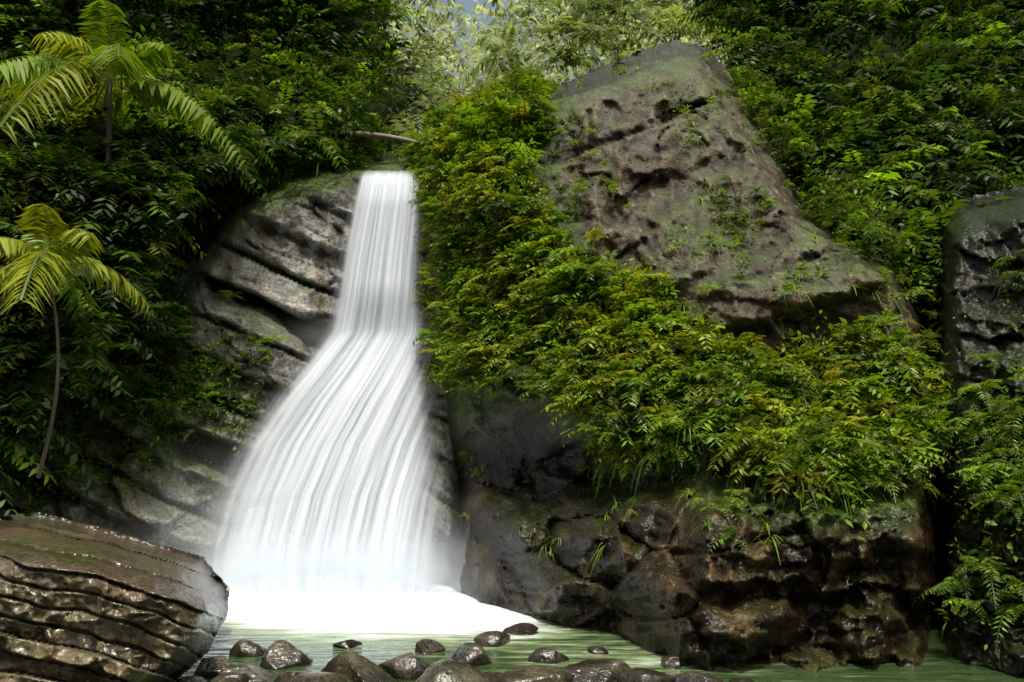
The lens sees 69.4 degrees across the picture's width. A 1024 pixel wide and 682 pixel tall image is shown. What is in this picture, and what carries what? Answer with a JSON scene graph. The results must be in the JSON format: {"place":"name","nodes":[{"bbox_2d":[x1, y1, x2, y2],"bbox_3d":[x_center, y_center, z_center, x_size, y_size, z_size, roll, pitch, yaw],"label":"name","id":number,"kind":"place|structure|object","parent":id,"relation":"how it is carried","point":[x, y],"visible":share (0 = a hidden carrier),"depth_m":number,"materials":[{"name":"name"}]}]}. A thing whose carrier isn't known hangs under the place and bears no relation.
{"place":"outdoors","nodes":[
{"label":"outdoors","id":0,"kind":"place"},
{"bbox_2d":[0,142,458,584],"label":"cliff rock","id":1,"kind":"object","parent":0,"point":[283,268],"visible":0.32,"depth_m":17.90,"materials":[{"name":"grey stone"}]},
{"bbox_2d":[228,175,420,592],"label":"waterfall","id":2,"kind":"structure","parent":1,"relation":"on","point":[409,439],"depth_m":17.23,"materials":[{"name":"white liquid"}]},
{"bbox_2d":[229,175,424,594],"bbox_3d":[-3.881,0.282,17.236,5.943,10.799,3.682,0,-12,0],"label":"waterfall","id":3,"kind":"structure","parent":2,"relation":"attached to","point":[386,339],"depth_m":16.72,"materials":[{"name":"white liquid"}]},
{"bbox_2d":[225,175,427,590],"bbox_3d":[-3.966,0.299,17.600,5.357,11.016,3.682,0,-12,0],"label":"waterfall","id":4,"kind":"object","parent":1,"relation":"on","point":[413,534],"visible":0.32,"depth_m":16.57,"materials":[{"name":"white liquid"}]},
{"bbox_2d":[0,0,1023,288],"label":"terrain slope","id":5,"kind":"structure","parent":0,"point":[828,50],"depth_m":40.13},
{"bbox_2d":[0,0,627,370],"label":"palm fronds","id":6,"kind":"object","parent":5,"relation":"on","point":[70,62],"visible":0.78,"depth_m":15.90,"materials":[{"name":"green plant"}]},
{"bbox_2d":[36,13,595,477],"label":"tree trunks","id":7,"kind":"object","parent":5,"relation":"on","point":[106,107],"visible":0.4,"depth_m":16.70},
{"bbox_2d":[0,0,1023,515],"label":"forest foliage","id":8,"kind":"object","parent":5,"relation":"on","point":[906,126],"visible":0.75,"depth_m":20.10,"materials":[{"name":"green plant"}]},
{"bbox_2d":[389,0,736,99],"label":"sky","id":9,"kind":"structure","parent":0,"point":[467,4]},
{"bbox_2d":[174,585,1023,681],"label":"pool water","id":10,"kind":"structure","parent":0,"point":[381,628],"depth_m":10.34,"materials":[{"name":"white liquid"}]},
{"bbox_2d":[0,513,228,681],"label":"rock","id":11,"kind":"object","parent":10,"relation":"in","point":[81,602],"visible":1,"depth_m":7.07,"materials":[{"name":"stone"}]},
{"bbox_2d":[219,542,415,592],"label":"water mist","id":12,"kind":"structure","parent":10,"relation":"in","point":[254,565],"depth_m":14.90,"materials":[{"name":"white liquid"}]},
{"bbox_2d":[176,623,753,681],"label":"rocks","id":13,"kind":"object","parent":10,"relation":"in","point":[464,661],"visible":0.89,"depth_m":8.01,"materials":[{"name":"grey stone"}]},
{"bbox_2d":[434,40,940,672],"bbox_3d":[2.869,0.117,18.263,9.925,18.803,17.246,6,-13,-27],"label":"rock","id":14,"kind":"object","parent":10,"relation":"in","point":[654,580],"visible":0.52,"depth_m":12.63,"materials":[{"name":"grey stone"}]},
{"bbox_2d":[0,46,1023,659],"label":"shrubs","id":15,"kind":"object","parent":14,"relation":"on","point":[830,438],"visible":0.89,"depth_m":13.46,"materials":[{"name":"green plant"}]},
{"bbox_2d":[928,187,1023,675],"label":"rock","id":16,"kind":"object","parent":10,"relation":"in","point":[974,235],"visible":0.59,"depth_m":11.17,"materials":[{"name":"grey stone"}]}
]}

